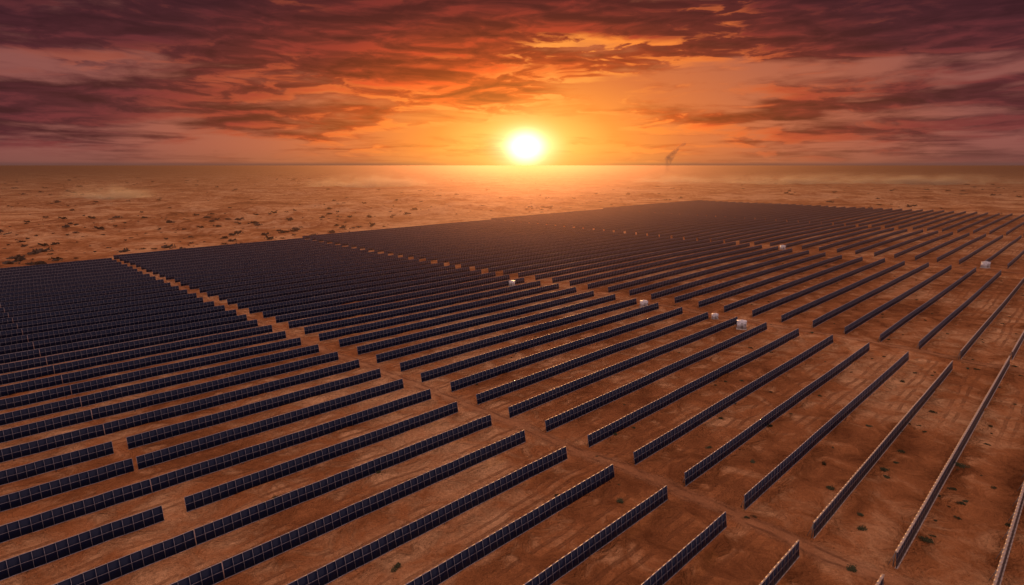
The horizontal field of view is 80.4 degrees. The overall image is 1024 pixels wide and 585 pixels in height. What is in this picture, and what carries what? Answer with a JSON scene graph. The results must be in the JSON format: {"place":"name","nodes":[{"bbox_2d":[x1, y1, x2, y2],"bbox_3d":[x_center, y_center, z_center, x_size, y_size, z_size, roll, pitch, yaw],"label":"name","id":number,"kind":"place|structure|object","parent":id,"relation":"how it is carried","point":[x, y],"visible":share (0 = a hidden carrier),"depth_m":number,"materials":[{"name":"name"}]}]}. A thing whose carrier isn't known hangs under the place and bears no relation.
{"place":"outdoors","nodes":[
{"label":"outdoors","id":0,"kind":"place"},
{"bbox_2d":[0,166,1023,584],"bbox_3d":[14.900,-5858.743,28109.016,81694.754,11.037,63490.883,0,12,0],"label":"ground","id":1,"kind":"structure","parent":0,"point":[964,550],"depth_m":117.58,"materials":[{"name":"brown soil"}]},
{"bbox_2d":[0,375,62,396],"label":"solar panel row","id":2,"kind":"object","parent":1,"relation":"on","point":[36,384],"visible":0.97,"depth_m":123.14,"materials":[{"name":"blue glass"}]},
{"bbox_2d":[0,385,71,410],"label":"solar panel row","id":3,"kind":"object","parent":1,"relation":"on","point":[33,398],"visible":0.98,"depth_m":116.75,"materials":[{"name":"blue glass"}]},
{"bbox_2d":[0,396,81,425],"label":"solar panel row","id":4,"kind":"object","parent":1,"relation":"on","point":[37,411],"visible":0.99,"depth_m":110.35,"materials":[{"name":"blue glass"}]},
{"bbox_2d":[0,409,92,442],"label":"solar panel row","id":5,"kind":"object","parent":1,"relation":"on","point":[27,430],"visible":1,"depth_m":103.98,"materials":[{"name":"blue glass"}]},
{"bbox_2d":[0,424,104,462],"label":"solar panel row","id":6,"kind":"object","parent":1,"relation":"on","point":[43,444],"visible":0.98,"depth_m":97.62,"materials":[{"name":"blue glass"}]},
{"bbox_2d":[0,441,113,485],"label":"solar panel row","id":7,"kind":"object","parent":1,"relation":"on","point":[26,471],"visible":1,"depth_m":91.08,"materials":[{"name":"blue glass"}]},
{"bbox_2d":[0,458,133,511],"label":"solar panel row","id":8,"kind":"object","parent":1,"relation":"on","point":[51,488],"visible":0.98,"depth_m":84.87,"materials":[{"name":"blue glass"}]},
{"bbox_2d":[0,274,149,292],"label":"solar panel row","id":9,"kind":"object","parent":1,"relation":"on","point":[70,283],"visible":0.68,"depth_m":226.93,"materials":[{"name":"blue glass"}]},
{"bbox_2d":[0,479,151,542],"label":"solar panel row","id":10,"kind":"object","parent":1,"relation":"on","point":[41,521],"visible":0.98,"depth_m":78.47,"materials":[{"name":"blue glass"}]},
{"bbox_2d":[0,276,155,297],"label":"solar panel row","id":11,"kind":"object","parent":1,"relation":"on","point":[37,291],"visible":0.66,"depth_m":220.58,"materials":[{"name":"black glass"}]},
{"bbox_2d":[0,505,163,580],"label":"solar panel row","id":12,"kind":"object","parent":1,"relation":"on","point":[32,559],"visible":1,"depth_m":71.75,"materials":[{"name":"blue glass"}]},
{"bbox_2d":[0,279,163,301],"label":"solar panel row","id":13,"kind":"object","parent":1,"relation":"on","point":[65,292],"visible":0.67,"depth_m":214.32,"materials":[{"name":"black glass"}]},
{"bbox_2d":[0,282,170,306],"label":"solar panel row","id":14,"kind":"object","parent":1,"relation":"on","point":[72,296],"visible":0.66,"depth_m":207.91,"materials":[{"name":"black glass"}]},
{"bbox_2d":[4,286,178,311],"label":"solar panel row","id":15,"kind":"object","parent":1,"relation":"on","point":[81,300],"visible":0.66,"depth_m":201.66,"materials":[{"name":"black glass"}]},
{"bbox_2d":[8,289,187,316],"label":"solar panel row","id":16,"kind":"object","parent":1,"relation":"on","point":[89,304],"visible":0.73,"depth_m":195.97,"materials":[{"name":"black glass"}]},
{"bbox_2d":[12,293,196,322],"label":"solar panel row","id":17,"kind":"object","parent":1,"relation":"on","point":[32,317],"visible":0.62,"depth_m":189.71,"materials":[{"name":"black glass"}]},
{"bbox_2d":[17,297,202,328],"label":"solar panel row","id":18,"kind":"object","parent":1,"relation":"on","point":[48,321],"visible":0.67,"depth_m":183.49,"materials":[{"name":"black glass"}]},
{"bbox_2d":[22,301,214,334],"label":"solar panel row","id":19,"kind":"object","parent":1,"relation":"on","point":[63,325],"visible":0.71,"depth_m":177.40,"materials":[{"name":"black glass"}]},
{"bbox_2d":[53,530,195,584],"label":"solar panel row","id":20,"kind":"object","parent":1,"relation":"on","point":[126,564],"visible":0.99,"depth_m":68.29,"materials":[{"name":"blue glass"}]},
{"bbox_2d":[27,305,224,341],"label":"solar panel row","id":21,"kind":"object","parent":1,"relation":"on","point":[95,327],"visible":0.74,"depth_m":171.13,"materials":[{"name":"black glass"}]},
{"bbox_2d":[33,309,236,348],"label":"solar panel row","id":22,"kind":"object","parent":1,"relation":"on","point":[45,343],"visible":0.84,"depth_m":165.10,"materials":[{"name":"black glass"}]},
{"bbox_2d":[39,314,246,356],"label":"solar panel row","id":23,"kind":"object","parent":1,"relation":"on","point":[76,346],"visible":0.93,"depth_m":159.05,"materials":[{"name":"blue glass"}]},
{"bbox_2d":[46,319,257,364],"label":"solar panel row","id":24,"kind":"object","parent":1,"relation":"on","point":[94,352],"visible":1,"depth_m":152.90,"materials":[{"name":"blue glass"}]},
{"bbox_2d":[53,325,272,373],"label":"solar panel row","id":25,"kind":"object","parent":1,"relation":"on","point":[114,357],"visible":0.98,"depth_m":146.95,"materials":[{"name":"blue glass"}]},
{"bbox_2d":[61,331,285,383],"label":"solar panel row","id":26,"kind":"object","parent":1,"relation":"on","point":[67,378],"visible":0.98,"depth_m":140.66,"materials":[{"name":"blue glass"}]},
{"bbox_2d":[70,337,300,394],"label":"solar panel row","id":27,"kind":"object","parent":1,"relation":"on","point":[96,384],"visible":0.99,"depth_m":134.51,"materials":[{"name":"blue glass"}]},
{"bbox_2d":[169,562,223,584],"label":"solar panel row","id":28,"kind":"object","parent":1,"relation":"on","point":[212,575],"visible":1,"depth_m":65.59,"materials":[{"name":"blue glass"}]},
{"bbox_2d":[80,344,318,406],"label":"solar panel row","id":29,"kind":"object","parent":1,"relation":"on","point":[119,392],"visible":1,"depth_m":128.51,"materials":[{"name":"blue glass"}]},
{"bbox_2d":[91,351,338,419],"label":"solar panel row","id":30,"kind":"object","parent":1,"relation":"on","point":[145,401],"visible":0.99,"depth_m":122.40,"materials":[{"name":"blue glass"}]},
{"bbox_2d":[103,359,359,434],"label":"solar panel row","id":31,"kind":"object","parent":1,"relation":"on","point":[111,427],"visible":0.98,"depth_m":116.48,"materials":[{"name":"black glass"}]},
{"bbox_2d":[146,246,351,271],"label":"solar panel row","id":32,"kind":"object","parent":1,"relation":"on","point":[149,269],"visible":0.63,"depth_m":288.43,"materials":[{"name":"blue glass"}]},
{"bbox_2d":[126,368,380,449],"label":"solar panel row","id":33,"kind":"object","parent":1,"relation":"on","point":[160,434],"visible":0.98,"depth_m":110.71,"materials":[{"name":"black glass"}]},
{"bbox_2d":[152,248,359,274],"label":"solar panel row","id":34,"kind":"object","parent":1,"relation":"on","point":[156,271],"visible":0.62,"depth_m":281.72,"materials":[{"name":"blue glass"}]},
{"bbox_2d":[159,249,368,276],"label":"solar panel row","id":35,"kind":"object","parent":1,"relation":"on","point":[162,274],"visible":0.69,"depth_m":275.91,"materials":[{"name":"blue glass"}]},
{"bbox_2d":[136,379,403,469],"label":"solar panel row","id":36,"kind":"object","parent":1,"relation":"on","point":[190,447],"visible":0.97,"depth_m":104.15,"materials":[{"name":"black glass"}]},
{"bbox_2d":[165,251,377,279],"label":"solar panel row","id":37,"kind":"object","parent":1,"relation":"on","point":[170,276],"visible":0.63,"depth_m":268.43,"materials":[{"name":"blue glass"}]},
{"bbox_2d":[174,253,387,282],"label":"solar panel row","id":38,"kind":"object","parent":1,"relation":"on","point":[178,279],"visible":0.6,"depth_m":263.44,"materials":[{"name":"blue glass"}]},
{"bbox_2d":[180,254,397,285],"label":"solar panel row","id":39,"kind":"object","parent":1,"relation":"on","point":[200,280],"visible":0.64,"depth_m":255.61,"materials":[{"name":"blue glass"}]},
{"bbox_2d":[150,389,431,492],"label":"solar panel row","id":40,"kind":"object","parent":1,"relation":"on","point":[181,475],"visible":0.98,"depth_m":97.68,"materials":[{"name":"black glass"}]},
{"bbox_2d":[189,256,407,289],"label":"solar panel row","id":41,"kind":"object","parent":1,"relation":"on","point":[213,283],"visible":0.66,"depth_m":250.66,"materials":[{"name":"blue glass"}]},
{"bbox_2d":[199,258,418,292],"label":"solar panel row","id":42,"kind":"object","parent":1,"relation":"on","point":[239,284],"visible":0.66,"depth_m":244.41,"materials":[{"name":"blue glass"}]},
{"bbox_2d":[207,260,430,297],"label":"solar panel row","id":43,"kind":"object","parent":1,"relation":"on","point":[267,285],"visible":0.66,"depth_m":238.30,"materials":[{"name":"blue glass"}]},
{"bbox_2d":[184,401,457,511],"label":"solar panel row","id":44,"kind":"object","parent":1,"relation":"on","point":[223,491],"visible":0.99,"depth_m":92.44,"materials":[{"name":"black glass"}]},
{"bbox_2d":[218,262,443,300],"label":"solar panel row","id":45,"kind":"object","parent":1,"relation":"on","point":[299,285],"visible":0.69,"depth_m":233.49,"materials":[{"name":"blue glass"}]},
{"bbox_2d":[227,265,455,304],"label":"solar panel row","id":46,"kind":"object","parent":1,"relation":"on","point":[236,300],"visible":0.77,"depth_m":226.20,"materials":[{"name":"black glass"}]},
{"bbox_2d":[194,414,491,544],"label":"solar panel row","id":47,"kind":"object","parent":1,"relation":"on","point":[232,522],"visible":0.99,"depth_m":85.17,"materials":[{"name":"blue glass"}]},
{"bbox_2d":[237,267,469,308],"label":"solar panel row","id":48,"kind":"object","parent":1,"relation":"on","point":[247,304],"visible":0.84,"depth_m":220.96,"materials":[{"name":"black glass"}]},
{"bbox_2d":[248,269,481,313],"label":"solar panel row","id":49,"kind":"object","parent":1,"relation":"on","point":[286,304],"visible":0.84,"depth_m":214.49,"materials":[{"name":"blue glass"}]},
{"bbox_2d":[222,430,525,578],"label":"solar panel row","id":50,"kind":"object","parent":1,"relation":"on","point":[254,556],"visible":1,"depth_m":78.77,"materials":[{"name":"blue glass"}]},
{"bbox_2d":[262,272,495,317],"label":"solar panel row","id":51,"kind":"object","parent":1,"relation":"on","point":[299,308],"visible":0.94,"depth_m":208.82,"materials":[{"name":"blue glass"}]},
{"bbox_2d":[275,275,509,322],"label":"solar panel row","id":52,"kind":"object","parent":1,"relation":"on","point":[323,311],"visible":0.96,"depth_m":202.16,"materials":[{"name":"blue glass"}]},
{"bbox_2d":[288,277,524,328],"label":"solar panel row","id":53,"kind":"object","parent":1,"relation":"on","point":[345,314],"visible":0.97,"depth_m":195.35,"materials":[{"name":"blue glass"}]},
{"bbox_2d":[304,280,540,334],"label":"solar panel row","id":54,"kind":"object","parent":1,"relation":"on","point":[324,327],"visible":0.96,"depth_m":189.54,"materials":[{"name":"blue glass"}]},
{"bbox_2d":[287,446,567,584],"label":"solar panel row","id":55,"kind":"object","parent":1,"relation":"on","point":[350,562],"visible":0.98,"depth_m":75.47,"materials":[{"name":"blue glass"}]},
{"bbox_2d":[319,283,558,340],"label":"solar panel row","id":56,"kind":"object","parent":1,"relation":"on","point":[393,322],"visible":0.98,"depth_m":183.44,"materials":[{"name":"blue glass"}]},
{"bbox_2d":[339,287,576,347],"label":"solar panel row","id":57,"kind":"object","parent":1,"relation":"on","point":[352,340],"visible":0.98,"depth_m":177.56,"materials":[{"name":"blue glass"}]},
{"bbox_2d":[357,291,593,354],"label":"solar panel row","id":58,"kind":"object","parent":1,"relation":"on","point":[383,344],"visible":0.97,"depth_m":170.81,"materials":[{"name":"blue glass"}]},
{"bbox_2d":[376,294,615,362],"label":"solar panel row","id":59,"kind":"object","parent":1,"relation":"on","point":[409,350],"visible":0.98,"depth_m":164.28,"materials":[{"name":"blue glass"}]},
{"bbox_2d":[403,229,602,256],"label":"solar panel row","id":60,"kind":"object","parent":1,"relation":"on","point":[413,254],"visible":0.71,"depth_m":342.73,"materials":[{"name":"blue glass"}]},
{"bbox_2d":[405,464,614,584],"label":"solar panel row","id":61,"kind":"object","parent":1,"relation":"on","point":[461,561],"visible":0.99,"depth_m":73.85,"materials":[{"name":"blue glass"}]},
{"bbox_2d":[0,170,1023,263],"bbox_3d":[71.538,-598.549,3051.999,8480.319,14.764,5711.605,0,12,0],"label":"desert scrub","id":62,"kind":"object","parent":1,"relation":"on","point":[19,258],"visible":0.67,"depth_m":517.15,"materials":[{"name":"green plant"}]},
{"bbox_2d":[414,230,612,258],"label":"solar panel row","id":63,"kind":"object","parent":1,"relation":"on","point":[422,256],"visible":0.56,"depth_m":337.08,"materials":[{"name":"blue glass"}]},
{"bbox_2d":[400,298,636,371],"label":"solar panel row","id":64,"kind":"object","parent":1,"relation":"on","point":[441,355],"visible":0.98,"depth_m":158.11,"materials":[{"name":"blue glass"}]},
{"bbox_2d":[426,231,623,260],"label":"solar panel row","id":65,"kind":"object","parent":1,"relation":"on","point":[507,247],"visible":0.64,"depth_m":332.08,"materials":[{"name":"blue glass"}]},
{"bbox_2d":[437,232,634,262],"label":"solar panel row","id":66,"kind":"object","parent":1,"relation":"on","point":[444,260],"visible":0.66,"depth_m":325.76,"materials":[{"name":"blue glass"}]},
{"bbox_2d":[420,303,658,381],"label":"solar panel row","id":67,"kind":"object","parent":1,"relation":"on","point":[469,362],"visible":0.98,"depth_m":151.20,"materials":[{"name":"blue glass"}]},
{"bbox_2d":[449,233,645,264],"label":"solar panel row","id":68,"kind":"object","parent":1,"relation":"on","point":[455,262],"visible":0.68,"depth_m":319.75,"materials":[{"name":"black glass"}]},
{"bbox_2d":[461,234,658,267],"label":"solar panel row","id":69,"kind":"object","parent":1,"relation":"on","point":[474,263],"visible":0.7,"depth_m":312.87,"materials":[{"name":"black glass"}]},
{"bbox_2d":[450,307,682,391],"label":"solar panel row","id":70,"kind":"object","parent":1,"relation":"on","point":[464,382],"visible":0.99,"depth_m":145.29,"materials":[{"name":"black glass"}]},
{"bbox_2d":[475,236,670,269],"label":"solar panel row","id":71,"kind":"object","parent":1,"relation":"on","point":[500,263],"visible":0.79,"depth_m":305.79,"materials":[{"name":"black glass"}]},
{"bbox_2d":[488,237,682,272],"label":"solar panel row","id":72,"kind":"object","parent":1,"relation":"on","point":[523,264],"visible":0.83,"depth_m":299.94,"materials":[{"name":"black glass"}]},
{"bbox_2d":[476,312,708,404],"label":"solar panel row","id":73,"kind":"object","parent":1,"relation":"on","point":[501,390],"visible":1,"depth_m":138.42,"materials":[{"name":"black glass"}]},
{"bbox_2d":[524,485,667,584],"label":"solar panel row","id":74,"kind":"object","parent":1,"relation":"on","point":[564,565],"visible":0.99,"depth_m":72.19,"materials":[{"name":"blue glass"}]},
{"bbox_2d":[503,238,695,274],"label":"solar panel row","id":75,"kind":"object","parent":1,"relation":"on","point":[546,264],"visible":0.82,"depth_m":294.54,"materials":[{"name":"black glass"}]},
{"bbox_2d":[518,239,709,277],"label":"solar panel row","id":76,"kind":"object","parent":1,"relation":"on","point":[563,266],"visible":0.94,"depth_m":288.76,"materials":[{"name":"black glass"}]},
{"bbox_2d":[508,317,737,417],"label":"solar panel row","id":77,"kind":"object","parent":1,"relation":"on","point":[545,397],"visible":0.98,"depth_m":132.11,"materials":[{"name":"black glass"}]},
{"bbox_2d":[535,240,722,279],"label":"solar panel row","id":78,"kind":"object","parent":1,"relation":"on","point":[584,267],"visible":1,"depth_m":283.12,"materials":[{"name":"black glass"}]},
{"bbox_2d":[552,241,735,282],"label":"solar panel row","id":79,"kind":"object","parent":1,"relation":"on","point":[605,269],"visible":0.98,"depth_m":276.60,"materials":[{"name":"black glass"}]},
{"bbox_2d":[545,322,766,431],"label":"solar panel row","id":80,"kind":"object","parent":1,"relation":"on","point":[556,421],"visible":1,"depth_m":125.75,"materials":[{"name":"black glass"}]},
{"bbox_2d":[569,243,749,285],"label":"solar panel row","id":81,"kind":"object","parent":1,"relation":"on","point":[623,271],"visible":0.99,"depth_m":270.16,"materials":[{"name":"black glass"}]},
{"bbox_2d":[587,245,761,289],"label":"solar panel row","id":82,"kind":"object","parent":1,"relation":"on","point":[643,273],"visible":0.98,"depth_m":262.78,"materials":[{"name":"black glass"}]},
{"bbox_2d":[641,511,726,584],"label":"solar panel row","id":83,"kind":"object","parent":1,"relation":"on","point":[676,563],"visible":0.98,"depth_m":69.92,"materials":[{"name":"blue glass"}]},
{"bbox_2d":[587,328,798,446],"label":"solar panel row","id":84,"kind":"object","parent":1,"relation":"on","point":[607,431],"visible":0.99,"depth_m":119.72,"materials":[{"name":"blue glass"}]},
{"bbox_2d":[608,246,777,292],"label":"solar panel row","id":85,"kind":"object","parent":1,"relation":"on","point":[663,275],"visible":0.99,"depth_m":256.63,"materials":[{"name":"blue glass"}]},
{"bbox_2d":[629,248,792,295],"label":"solar panel row","id":86,"kind":"object","parent":1,"relation":"on","point":[687,277],"visible":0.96,"depth_m":250.47,"materials":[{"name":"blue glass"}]},
{"bbox_2d":[650,250,808,299],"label":"solar panel row","id":87,"kind":"object","parent":1,"relation":"on","point":[659,294],"visible":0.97,"depth_m":243.80,"materials":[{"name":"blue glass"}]},
{"bbox_2d":[632,334,832,464],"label":"solar panel row","id":88,"kind":"object","parent":1,"relation":"on","point":[664,440],"visible":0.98,"depth_m":113.00,"materials":[{"name":"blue glass"}]},
{"bbox_2d":[674,252,825,302],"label":"solar panel row","id":89,"kind":"object","parent":1,"relation":"on","point":[684,297],"visible":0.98,"depth_m":237.44,"materials":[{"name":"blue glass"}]},
{"bbox_2d":[698,255,841,307],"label":"solar panel row","id":90,"kind":"object","parent":1,"relation":"on","point":[714,299],"visible":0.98,"depth_m":230.32,"materials":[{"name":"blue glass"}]},
{"bbox_2d":[682,343,869,485],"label":"solar panel row","id":91,"kind":"object","parent":1,"relation":"on","point":[699,469],"visible":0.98,"depth_m":105.92,"materials":[{"name":"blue glass"}]},
{"bbox_2d":[759,540,799,584],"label":"solar panel row","id":92,"kind":"object","parent":1,"relation":"on","point":[782,567],"visible":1,"depth_m":67.63,"materials":[{"name":"blue glass"}]},
{"bbox_2d":[723,256,862,312],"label":"solar panel row","id":93,"kind":"object","parent":1,"relation":"on","point":[744,301],"visible":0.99,"depth_m":223.93,"materials":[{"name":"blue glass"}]},
{"bbox_2d":[751,258,884,317],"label":"solar panel row","id":94,"kind":"object","parent":1,"relation":"on","point":[772,305],"visible":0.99,"depth_m":218.06,"materials":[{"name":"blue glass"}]},
{"bbox_2d":[741,351,908,509],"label":"solar panel row","id":95,"kind":"object","parent":1,"relation":"on","point":[766,483],"visible":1,"depth_m":98.98,"materials":[{"name":"blue glass"}]},
{"bbox_2d":[780,261,904,321],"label":"solar panel row","id":96,"kind":"object","parent":1,"relation":"on","point":[804,308],"visible":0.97,"depth_m":211.33,"materials":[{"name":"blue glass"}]},
{"bbox_2d":[812,262,928,327],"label":"solar panel row","id":97,"kind":"object","parent":1,"relation":"on","point":[837,311],"visible":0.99,"depth_m":204.76,"materials":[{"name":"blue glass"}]},
{"bbox_2d":[807,360,952,538],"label":"solar panel row","id":98,"kind":"object","parent":1,"relation":"on","point":[825,516],"visible":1,"depth_m":91.80,"materials":[{"name":"blue glass"}]},
{"bbox_2d":[843,265,951,334],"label":"solar panel row","id":99,"kind":"object","parent":1,"relation":"on","point":[871,314],"visible":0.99,"depth_m":197.44,"materials":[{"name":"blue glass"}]},
{"bbox_2d":[879,267,975,341],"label":"solar panel row","id":100,"kind":"object","parent":1,"relation":"on","point":[885,334],"visible":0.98,"depth_m":189.61,"materials":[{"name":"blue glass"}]},
{"bbox_2d":[888,356,1009,568],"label":"solar panel row","id":101,"kind":"object","parent":1,"relation":"on","point":[904,545],"visible":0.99,"depth_m":86.64,"materials":[{"name":"blue glass"}]},
{"bbox_2d":[916,270,1000,348],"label":"solar panel row","id":102,"kind":"object","parent":1,"relation":"on","point":[931,334],"visible":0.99,"depth_m":182.59,"materials":[{"name":"black glass"}]},
{"bbox_2d":[988,475,1023,584],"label":"solar panel row","id":103,"kind":"object","parent":1,"relation":"on","point":[1004,557],"visible":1,"depth_m":72.36,"materials":[{"name":"grey glass"}]},
{"bbox_2d":[0,0,1023,165],"label":"sky","id":104,"kind":"structure","parent":0,"point":[83,82],"materials":[{"name":"orange"}]},
{"bbox_2d":[123,263,913,584],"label":"dirt track","id":105,"kind":"structure","parent":0,"point":[791,539],"depth_m":89.12,"materials":[{"name":"brown soil"}]},
{"bbox_2d":[419,261,1023,373],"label":"dirt track","id":106,"kind":"structure","parent":0,"point":[1011,368],"depth_m":159.29,"materials":[{"name":"brown soil"}]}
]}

